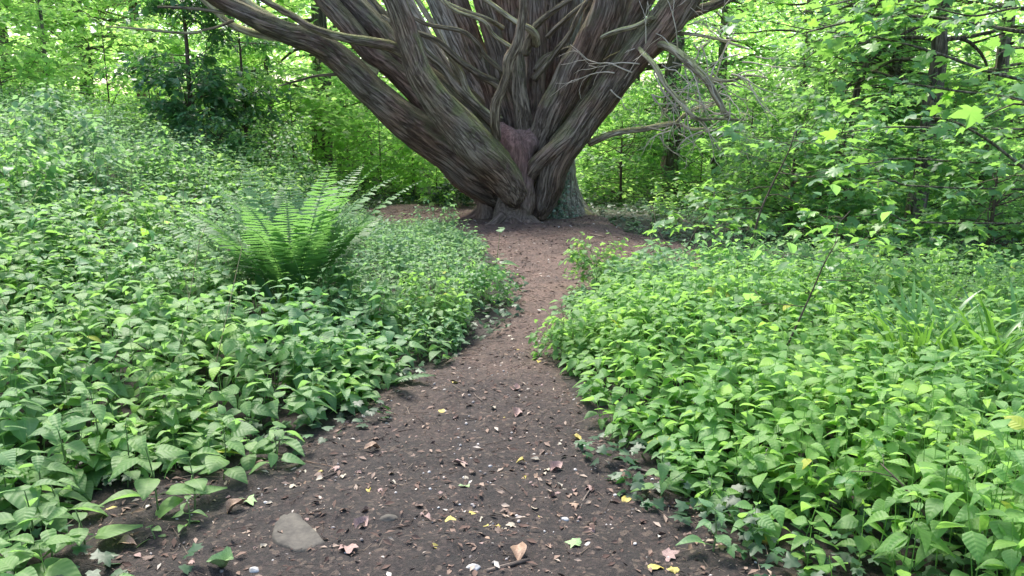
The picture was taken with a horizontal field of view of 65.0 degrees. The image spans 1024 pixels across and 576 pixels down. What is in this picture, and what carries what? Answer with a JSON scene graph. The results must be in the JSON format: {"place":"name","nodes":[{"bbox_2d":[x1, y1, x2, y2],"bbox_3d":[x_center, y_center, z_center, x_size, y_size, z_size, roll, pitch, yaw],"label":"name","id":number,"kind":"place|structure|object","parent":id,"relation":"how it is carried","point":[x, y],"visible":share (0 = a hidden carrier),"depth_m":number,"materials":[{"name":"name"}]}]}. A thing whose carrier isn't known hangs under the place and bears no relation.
{"place":"outdoors","nodes":[
{"label":"outdoors","id":0,"kind":"place"},
{"bbox_2d":[59,202,795,575],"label":"path","id":1,"kind":"structure","parent":0,"point":[273,560],"depth_m":3.34,"materials":[{"name":"soil"}]},
{"bbox_2d":[42,503,142,558],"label":"broad leaved plant","id":2,"kind":"object","parent":1,"relation":"on","point":[104,532],"visible":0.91,"depth_m":2.86,"materials":[{"name":"green plant"}]},
{"bbox_2d":[98,426,209,510],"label":"broad leaved plant","id":3,"kind":"object","parent":1,"relation":"on","point":[146,487],"visible":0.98,"depth_m":3.09,"materials":[{"name":"green plant"}]},
{"bbox_2d":[198,418,248,483],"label":"broad leaved plant","id":4,"kind":"object","parent":1,"relation":"on","point":[214,463],"visible":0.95,"depth_m":3.39,"materials":[{"name":"green plant"}]},
{"bbox_2d":[249,425,305,474],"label":"broad leaved plant","id":5,"kind":"object","parent":1,"relation":"on","point":[286,457],"visible":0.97,"depth_m":3.53,"materials":[{"name":"green plant"}]},
{"bbox_2d":[272,513,324,551],"bbox_3d":[-0.812,0.914,2.979,0.154,0.032,0.318,-9,15,-36],"label":"stone","id":6,"kind":"object","parent":1,"relation":"on","point":[299,532],"visible":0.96,"depth_m":2.96,"materials":[{"name":"grey stone"}]},
{"bbox_2d":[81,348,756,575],"bbox_3d":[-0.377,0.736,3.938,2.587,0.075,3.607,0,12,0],"label":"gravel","id":7,"kind":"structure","parent":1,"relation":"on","point":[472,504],"depth_m":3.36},
{"bbox_2d":[66,231,779,575],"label":"twig litter","id":8,"kind":"object","parent":1,"relation":"on","point":[196,572],"visible":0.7,"depth_m":3.69,"materials":[{"name":"brown wood"}]},
{"bbox_2d":[78,205,770,575],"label":"litter","id":9,"kind":"object","parent":1,"relation":"on","point":[386,541],"visible":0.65,"depth_m":3.37,"materials":[{"name":"brown plant"}]},
{"bbox_2d":[631,450,690,496],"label":"broad leaved plant","id":10,"kind":"object","parent":1,"relation":"on","point":[662,471],"visible":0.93,"depth_m":3.31,"materials":[{"name":"green plant"}]},
{"bbox_2d":[675,498,732,551],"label":"broad leaved plant","id":11,"kind":"object","parent":1,"relation":"on","point":[725,539],"visible":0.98,"depth_m":2.88,"materials":[{"name":"green plant"}]},
{"bbox_2d":[0,114,1023,575],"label":"ground","id":12,"kind":"structure","parent":0,"point":[102,492],"depth_m":4.47,"materials":[{"name":"brown soil"}]},
{"bbox_2d":[0,444,48,525],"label":"broad leaved plant","id":13,"kind":"object","parent":12,"relation":"on","point":[15,498],"visible":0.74,"depth_m":2.96,"materials":[{"name":"green plant"}]},
{"bbox_2d":[0,518,49,566],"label":"broad leaved plant","id":14,"kind":"object","parent":12,"relation":"on","point":[12,534],"visible":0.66,"depth_m":2.77,"materials":[{"name":"green plant"}]},
{"bbox_2d":[0,0,54,36],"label":"woodland tree","id":15,"kind":"object","parent":12,"relation":"on","point":[5,4],"visible":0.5,"depth_m":14.98,"materials":[{"name":"green plant"}]},
{"bbox_2d":[0,108,73,228],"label":"bush","id":16,"kind":"object","parent":12,"relation":"on","point":[48,156],"visible":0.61,"depth_m":6.89,"materials":[{"name":"green plant"}]},
{"bbox_2d":[0,479,73,571],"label":"broad leaved plant","id":17,"kind":"object","parent":12,"relation":"on","point":[9,520],"visible":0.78,"depth_m":2.83,"materials":[{"name":"green plant"}]},
{"bbox_2d":[0,0,86,105],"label":"sapling","id":18,"kind":"object","parent":12,"relation":"on","point":[19,47],"visible":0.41,"depth_m":13.76,"materials":[{"name":"green plant"}]},
{"bbox_2d":[0,1,94,122],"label":"thicket","id":19,"kind":"object","parent":12,"relation":"on","point":[27,55],"visible":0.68,"depth_m":13.06,"materials":[{"name":"green plant"}]},
{"bbox_2d":[10,450,89,506],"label":"broad leaved plant","id":20,"kind":"object","parent":12,"relation":"on","point":[37,462],"visible":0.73,"depth_m":3.10,"materials":[{"name":"green plant"}]},
{"bbox_2d":[0,0,105,107],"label":"woodland tree","id":21,"kind":"object","parent":12,"relation":"on","point":[3,34],"visible":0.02,"depth_m":19.19,"materials":[{"name":"green plant"}]},
{"bbox_2d":[22,519,93,575],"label":"broad leaved plant","id":22,"kind":"object","parent":12,"relation":"on","point":[45,535],"visible":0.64,"depth_m":2.71,"materials":[{"name":"green plant"}]},
{"bbox_2d":[0,0,120,115],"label":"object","id":23,"kind":"object","parent":12,"relation":"on","point":[36,18],"visible":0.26,"depth_m":15.23,"materials":[{"name":"green plant"}]},
{"bbox_2d":[0,82,129,173],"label":"bush","id":24,"kind":"object","parent":12,"relation":"on","point":[58,101],"visible":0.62,"depth_m":8.88,"materials":[{"name":"green plant"}]},
{"bbox_2d":[27,407,102,492],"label":"broad leaved plant","id":25,"kind":"object","parent":12,"relation":"on","point":[55,432],"visible":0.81,"depth_m":3.23,"materials":[{"name":"green plant"}]},
{"bbox_2d":[29,478,108,515],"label":"broad leaved plant","id":26,"kind":"object","parent":12,"relation":"on","point":[42,505],"visible":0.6,"depth_m":3.06,"materials":[{"name":"green plant"}]},
{"bbox_2d":[61,384,122,459],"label":"broad leaved plant","id":27,"kind":"object","parent":12,"relation":"on","point":[98,411],"visible":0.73,"depth_m":3.38,"materials":[{"name":"green plant"}]},
{"bbox_2d":[53,119,140,207],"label":"bush","id":28,"kind":"object","parent":12,"relation":"on","point":[74,164],"visible":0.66,"depth_m":8.17,"materials":[{"name":"green plant"}]},
{"bbox_2d":[1,0,193,130],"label":"thicket","id":29,"kind":"object","parent":12,"relation":"on","point":[135,49],"visible":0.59,"depth_m":13.97,"materials":[{"name":"green plant"}]},
{"bbox_2d":[0,0,200,109],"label":"woodland tree","id":30,"kind":"object","parent":12,"relation":"on","point":[112,19],"visible":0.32,"depth_m":16.62,"materials":[{"name":"green plant"}]},
{"bbox_2d":[62,182,188,251],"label":"bush","id":31,"kind":"object","parent":12,"relation":"on","point":[153,209],"visible":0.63,"depth_m":6.91,"materials":[{"name":"green plant"}]},
{"bbox_2d":[103,417,151,487],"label":"broad leaved plant","id":32,"kind":"object","parent":12,"relation":"on","point":[115,462],"visible":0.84,"depth_m":3.29,"materials":[{"name":"green plant"}]},
{"bbox_2d":[57,0,209,115],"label":"woodland tree","id":33,"kind":"object","parent":12,"relation":"on","point":[175,28],"visible":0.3,"depth_m":19.01,"materials":[{"name":"green plant"}]},
{"bbox_2d":[61,0,208,116],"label":"thicket","id":34,"kind":"object","parent":12,"relation":"on","point":[174,44],"visible":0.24,"depth_m":16.55,"materials":[{"name":"green plant"}]},
{"bbox_2d":[123,122,215,198],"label":"bush","id":35,"kind":"object","parent":12,"relation":"on","point":[156,154],"visible":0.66,"depth_m":9.28,"materials":[{"name":"green plant"}]},
{"bbox_2d":[144,389,206,447],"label":"broad leaved plant","id":36,"kind":"object","parent":12,"relation":"on","point":[170,414],"visible":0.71,"depth_m":3.68,"materials":[{"name":"green plant"}]},
{"bbox_2d":[0,76,357,313],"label":"undergrowth","id":37,"kind":"object","parent":12,"relation":"on","point":[143,138],"visible":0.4,"depth_m":9.10,"materials":[{"name":"green plant"}]},
{"bbox_2d":[0,71,359,393],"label":"dry stalks","id":38,"kind":"object","parent":12,"relation":"on","point":[164,229],"visible":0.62,"depth_m":6.12,"materials":[{"name":"brown plant"}]},
{"bbox_2d":[93,0,269,160],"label":"evergreen shrub","id":39,"kind":"object","parent":12,"relation":"on","point":[173,77],"visible":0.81,"depth_m":12.20,"materials":[{"name":"green plant"}]},
{"bbox_2d":[155,447,226,519],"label":"broad leaved plant","id":40,"kind":"object","parent":12,"relation":"on","point":[168,504],"visible":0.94,"depth_m":3.16,"materials":[{"name":"green plant"}]},
{"bbox_2d":[179,112,247,169],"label":"bush","id":41,"kind":"object","parent":12,"relation":"on","point":[215,134],"visible":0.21,"depth_m":11.87,"materials":[{"name":"green plant"}]},
{"bbox_2d":[172,100,266,162],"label":"shrub","id":42,"kind":"object","parent":12,"relation":"on","point":[193,129],"visible":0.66,"depth_m":11.82,"materials":[{"name":"green plant"}]},
{"bbox_2d":[165,11,303,152],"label":"evergreen shrub","id":43,"kind":"object","parent":12,"relation":"on","point":[255,44],"visible":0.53,"depth_m":13.03,"materials":[{"name":"green plant"}]},
{"bbox_2d":[162,143,307,257],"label":"undergrowth","id":44,"kind":"object","parent":12,"relation":"on","point":[219,155],"visible":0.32,"depth_m":10.75,"materials":[{"name":"green plant"}]},
{"bbox_2d":[0,177,489,575],"bbox_3d":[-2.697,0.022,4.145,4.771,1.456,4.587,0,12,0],"label":"undergrowth","id":45,"kind":"object","parent":12,"relation":"on","point":[302,351],"visible":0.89,"depth_m":4.34,"materials":[{"name":"green plant"}]},
{"bbox_2d":[192,0,322,159],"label":"sapling","id":46,"kind":"object","parent":12,"relation":"on","point":[285,4],"visible":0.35,"depth_m":14.95,"materials":[{"name":"green plant"}]},
{"bbox_2d":[219,110,327,194],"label":"shrub","id":47,"kind":"object","parent":12,"relation":"on","point":[268,145],"visible":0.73,"depth_m":11.91,"materials":[{"name":"green plant"}]},
{"bbox_2d":[143,154,422,303],"bbox_3d":[-1.793,-0.350,5.978,1.846,1.244,2.030,10,16,40],"label":"fern","id":48,"kind":"object","parent":12,"relation":"on","point":[310,238],"visible":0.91,"depth_m":6.02,"materials":[{"name":"green plant"}]},
{"bbox_2d":[249,273,322,332],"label":"hart tongue fern","id":49,"kind":"object","parent":12,"relation":"on","point":[265,289],"visible":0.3,"depth_m":5.88,"materials":[{"name":"green plant"}]},
{"bbox_2d":[215,52,371,180],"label":"thicket","id":50,"kind":"object","parent":12,"relation":"on","point":[312,103],"visible":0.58,"depth_m":13.63,"materials":[{"name":"green plant"}]},
{"bbox_2d":[225,0,386,167],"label":"woodland tree","id":51,"kind":"object","parent":12,"relation":"on","point":[321,21],"visible":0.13,"depth_m":16.20,"materials":[{"name":"green plant"}]},
{"bbox_2d":[223,39,395,179],"bbox_3d":[-3.832,-3.258,15.150,3.314,3.006,2.645,0,12,0],"label":"thicket","id":52,"kind":"object","parent":12,"relation":"on","point":[335,80],"visible":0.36,"depth_m":14.86,"materials":[{"name":"green plant"}]},
{"bbox_2d":[281,43,397,177],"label":"thicket","id":53,"kind":"object","parent":12,"relation":"on","point":[349,145],"visible":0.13,"depth_m":17.63,"materials":[{"name":"green plant"}]},
{"bbox_2d":[313,86,444,197],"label":"thicket","id":54,"kind":"object","parent":12,"relation":"on","point":[341,145],"visible":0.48,"depth_m":15.23,"materials":[{"name":"green plant"}]},
{"bbox_2d":[365,215,439,276],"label":"bush","id":55,"kind":"object","parent":12,"relation":"on","point":[391,246],"visible":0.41,"depth_m":7.78,"materials":[{"name":"green plant"}]},
{"bbox_2d":[378,29,440,194],"bbox_3d":[-1.508,-3.530,15.548,2.403,3.725,2.213,-7,14,-30],"label":"sapling","id":56,"kind":"object","parent":12,"relation":"on","point":[408,149],"visible":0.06,"depth_m":15.43,"materials":[{"name":"green plant"}]},
{"bbox_2d":[374,141,464,207],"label":"thicket","id":57,"kind":"object","parent":12,"relation":"on","point":[419,161],"visible":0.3,"depth_m":14.94,"materials":[{"name":"green plant"}]},
{"bbox_2d":[394,260,473,338],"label":"bush","id":58,"kind":"object","parent":12,"relation":"on","point":[431,300],"visible":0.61,"depth_m":5.81,"materials":[{"name":"green plant"}]},
{"bbox_2d":[413,194,478,253],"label":"bush","id":59,"kind":"object","parent":12,"relation":"on","point":[440,223],"visible":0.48,"depth_m":9.11,"materials":[{"name":"green plant"}]},
{"bbox_2d":[430,177,473,206],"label":"bush","id":60,"kind":"object","parent":12,"relation":"on","point":[448,187],"visible":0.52,"depth_m":14.41,"materials":[{"name":"green plant"}]},
{"bbox_2d":[106,0,799,224],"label":"cypress tree","id":61,"kind":"object","parent":12,"relation":"on","point":[505,118],"visible":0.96,"depth_m":11.78,"materials":[{"name":"brown plant"}]},
{"bbox_2d":[449,256,525,306],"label":"bush","id":62,"kind":"object","parent":12,"relation":"on","point":[484,275],"visible":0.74,"depth_m":6.68,"materials":[{"name":"green plant"}]},
{"bbox_2d":[2,253,1009,575],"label":"ground ivy","id":63,"kind":"object","parent":12,"relation":"on","point":[756,533],"visible":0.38,"depth_m":3.16,"materials":[{"name":"green plant"}]},
{"bbox_2d":[0,0,1023,171],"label":"woodland","id":64,"kind":"object","parent":12,"relation":"on","point":[733,50],"visible":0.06,"depth_m":28.34,"materials":[{"name":"green plant"}]},
{"bbox_2d":[0,86,1023,339],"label":"undergrowth","id":65,"kind":"object","parent":12,"relation":"on","point":[820,262],"visible":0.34,"depth_m":7.30,"materials":[{"name":"green plant"}]},
{"bbox_2d":[2,83,1023,227],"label":"undergrowth","id":66,"kind":"object","parent":12,"relation":"on","point":[673,197],"visible":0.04,"depth_m":15.20,"materials":[{"name":"green plant"}]},
{"bbox_2d":[525,298,614,363],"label":"bush","id":67,"kind":"object","parent":12,"relation":"on","point":[582,322],"visible":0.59,"depth_m":5.23,"materials":[{"name":"green plant"}]},
{"bbox_2d":[558,232,635,294],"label":"bush","id":68,"kind":"object","parent":12,"relation":"on","point":[582,258],"visible":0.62,"depth_m":7.33,"materials":[{"name":"green plant"}]},
{"bbox_2d":[215,156,1021,268],"bbox_3d":[1.250,-1.367,12.521,11.615,1.155,8.035,0,12,0],"label":"ground ivy","id":69,"kind":"object","parent":12,"relation":"on","point":[414,197],"visible":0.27,"depth_m":12.50,"materials":[{"name":"green plant"}]},
{"bbox_2d":[575,90,661,193],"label":"thicket","id":70,"kind":"object","parent":12,"relation":"on","point":[607,125],"visible":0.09,"depth_m":16.80,"materials":[{"name":"green plant"}]},
{"bbox_2d":[575,106,678,205],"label":"bush","id":71,"kind":"object","parent":12,"relation":"on","point":[605,168],"visible":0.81,"depth_m":14.82,"materials":[{"name":"green plant"}]},
{"bbox_2d":[581,69,695,183],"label":"bush","id":72,"kind":"object","parent":12,"relation":"on","point":[641,88],"visible":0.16,"depth_m":18.28,"materials":[{"name":"green plant"}]},
{"bbox_2d":[600,226,709,294],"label":"bush","id":73,"kind":"object","parent":12,"relation":"on","point":[658,258],"visible":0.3,"depth_m":6.60,"materials":[{"name":"green plant"}]},
{"bbox_2d":[598,71,718,180],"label":"thicket","id":74,"kind":"object","parent":12,"relation":"on","point":[634,97],"visible":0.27,"depth_m":18.29,"materials":[{"name":"green plant"}]},
{"bbox_2d":[605,0,753,194],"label":"woodland tree","id":75,"kind":"object","parent":12,"relation":"on","point":[669,162],"visible":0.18,"depth_m":16.52,"materials":[{"name":"green plant"}]},
{"bbox_2d":[612,36,751,202],"bbox_3d":[3.353,-3.210,15.716,2.700,3.391,2.589,0,12,0],"label":"bush","id":76,"kind":"object","parent":12,"relation":"on","point":[690,121],"visible":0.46,"depth_m":15.45,"materials":[{"name":"green plant"}]},
{"bbox_2d":[642,69,762,191],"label":"thicket","id":77,"kind":"object","parent":12,"relation":"on","point":[688,73],"visible":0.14,"depth_m":17.66,"materials":[{"name":"green plant"}]},
{"bbox_2d":[630,184,776,264],"bbox_3d":[1.893,-0.562,8.064,1.429,0.907,1.239,0,12,0],"label":"sycamore sapling","id":78,"kind":"object","parent":12,"relation":"on","point":[733,225],"visible":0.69,"depth_m":8.03,"materials":[{"name":"green plant"}]},
{"bbox_2d":[633,0,798,180],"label":"woodland tree","id":79,"kind":"object","parent":12,"relation":"on","point":[749,44],"visible":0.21,"depth_m":19.97,"materials":[{"name":"green plant"}]},
{"bbox_2d":[690,216,783,280],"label":"bush","id":80,"kind":"object","parent":12,"relation":"on","point":[740,256],"visible":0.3,"depth_m":6.76,"materials":[{"name":"green plant"}]},
{"bbox_2d":[678,84,801,222],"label":"bush","id":81,"kind":"object","parent":12,"relation":"on","point":[756,104],"visible":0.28,"depth_m":13.09,"materials":[{"name":"green plant"}]},
{"bbox_2d":[702,23,829,202],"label":"thicket","id":82,"kind":"object","parent":12,"relation":"on","point":[770,94],"visible":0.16,"depth_m":14.74,"materials":[{"name":"green plant"}]},
{"bbox_2d":[661,109,888,261],"bbox_3d":[2.464,-0.882,7.580,2.012,1.615,1.389,0,12,0],"label":"sycamore sapling","id":83,"kind":"object","parent":12,"relation":"on","point":[831,133],"visible":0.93,"depth_m":7.65,"materials":[{"name":"green plant"}]},
{"bbox_2d":[694,66,875,243],"bbox_3d":[3.713,-1.714,10.679,2.310,2.407,2.185,0,12,0],"label":"bush","id":84,"kind":"object","parent":12,"relation":"on","point":[757,162],"visible":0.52,"depth_m":10.72,"materials":[{"name":"green plant"}]},
{"bbox_2d":[549,243,1023,575],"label":"undergrowth","id":85,"kind":"object","parent":12,"relation":"on","point":[941,410],"visible":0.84,"depth_m":3.71,"materials":[{"name":"green plant"}]},
{"bbox_2d":[695,0,884,198],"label":"woodland tree","id":86,"kind":"object","parent":12,"relation":"on","point":[770,31],"visible":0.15,"depth_m":17.73,"materials":[{"name":"green plant"}]},
{"bbox_2d":[560,194,1023,314],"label":"undergrowth","id":87,"kind":"object","parent":12,"relation":"on","point":[951,263],"visible":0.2,"depth_m":8.24,"materials":[{"name":"green plant"}]},
{"bbox_2d":[731,184,904,345],"bbox_3d":[1.705,0.009,4.516,0.880,1.164,0.416,6,13,25],"label":"sapling","id":88,"kind":"object","parent":12,"relation":"on","point":[826,230],"visible":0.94,"depth_m":4.43,"materials":[{"name":"green plant"}]},
{"bbox_2d":[750,26,929,219],"bbox_3d":[5.604,-2.738,13.704,2.963,3.414,2.757,0,12,0],"label":"bush","id":89,"kind":"object","parent":12,"relation":"on","point":[867,91],"visible":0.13,"depth_m":13.69,"materials":[{"name":"green plant"}]},
{"bbox_2d":[756,72,947,256],"bbox_3d":[4.184,-1.537,10.186,2.359,2.375,2.319,10,16,39],"label":"bush","id":90,"kind":"object","parent":12,"relation":"on","point":[860,200],"visible":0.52,"depth_m":9.92,"materials":[{"name":"green plant"}]},
{"bbox_2d":[785,234,947,331],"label":"bush","id":91,"kind":"object","parent":12,"relation":"on","point":[892,283],"visible":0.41,"depth_m":5.70,"materials":[{"name":"green plant"}]},
{"bbox_2d":[710,97,1023,265],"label":"bush","id":92,"kind":"object","parent":12,"relation":"on","point":[878,181],"visible":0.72,"depth_m":8.34,"materials":[{"name":"green plant"}]},
{"bbox_2d":[720,0,1023,206],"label":"sycamore tree","id":93,"kind":"object","parent":12,"relation":"on","point":[885,20],"visible":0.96,"depth_m":6.18,"materials":[{"name":"green plant"}]},
{"bbox_2d":[740,0,1018,216],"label":"woodland tree","id":94,"kind":"object","parent":12,"relation":"on","point":[807,63],"visible":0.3,"depth_m":12.11,"materials":[{"name":"green plant"}]},
{"bbox_2d":[773,0,1023,216],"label":"woodland tree","id":95,"kind":"object","parent":12,"relation":"on","point":[890,70],"visible":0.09,"depth_m":13.02,"materials":[{"name":"green plant"}]},
{"bbox_2d":[834,438,962,571],"bbox_3d":[1.377,0.771,2.896,0.454,0.411,0.218,3,12,13],"label":"sapling","id":96,"kind":"object","parent":12,"relation":"on","point":[839,479],"visible":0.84,"depth_m":2.85,"materials":[{"name":"green plant"}]},
{"bbox_2d":[785,0,1023,240],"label":"woodland tree","id":97,"kind":"object","parent":12,"relation":"on","point":[939,43],"visible":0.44,"depth_m":11.09,"materials":[{"name":"green plant"}]},
{"bbox_2d":[806,278,1023,383],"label":"sword leaved plant","id":98,"kind":"object","parent":12,"relation":"on","point":[921,340],"visible":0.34,"depth_m":4.54,"materials":[{"name":"green plant"}]},
{"bbox_2d":[848,66,1014,240],"bbox_3d":[6.367,-1.983,12.286,2.753,2.866,2.457,-7,14,-32],"label":"bush","id":99,"kind":"object","parent":12,"relation":"on","point":[917,122],"visible":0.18,"depth_m":12.09,"materials":[{"name":"green plant"}]},
{"bbox_2d":[844,0,1023,221],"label":"woodland tree","id":100,"kind":"object","parent":12,"relation":"on","point":[1001,59],"visible":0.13,"depth_m":13.49,"materials":[{"name":"green plant"}]},
{"bbox_2d":[854,285,1023,414],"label":"sword leaved plant","id":101,"kind":"object","parent":12,"relation":"on","point":[1006,349],"visible":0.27,"depth_m":4.45,"materials":[{"name":"green plant"}]},
{"bbox_2d":[875,42,1023,210],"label":"bush","id":102,"kind":"object","parent":12,"relation":"on","point":[992,65],"visible":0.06,"depth_m":14.73,"materials":[{"name":"green plant"}]},
{"bbox_2d":[887,99,1023,280],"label":"bush","id":103,"kind":"object","parent":12,"relation":"on","point":[953,150],"visible":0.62,"depth_m":9.23,"materials":[{"name":"green plant"}]},
{"bbox_2d":[892,280,1023,410],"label":"sword leaved plant","id":104,"kind":"object","parent":12,"relation":"on","point":[989,323],"visible":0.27,"depth_m":4.28,"materials":[{"name":"green plant"}]},
{"bbox_2d":[938,61,1023,238],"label":"thicket","id":105,"kind":"object","parent":12,"relation":"on","point":[1013,124],"visible":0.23,"depth_m":11.62,"materials":[{"name":"green plant"}]},
{"bbox_2d":[948,44,1023,142],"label":"sycamore tree","id":106,"kind":"object","parent":12,"relation":"on","point":[971,115],"visible":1,"depth_m":3.91,"materials":[{"name":"green plant"}]},
{"bbox_2d":[8,0,1023,117],"label":"sky","id":107,"kind":"structure","parent":0,"point":[1021,21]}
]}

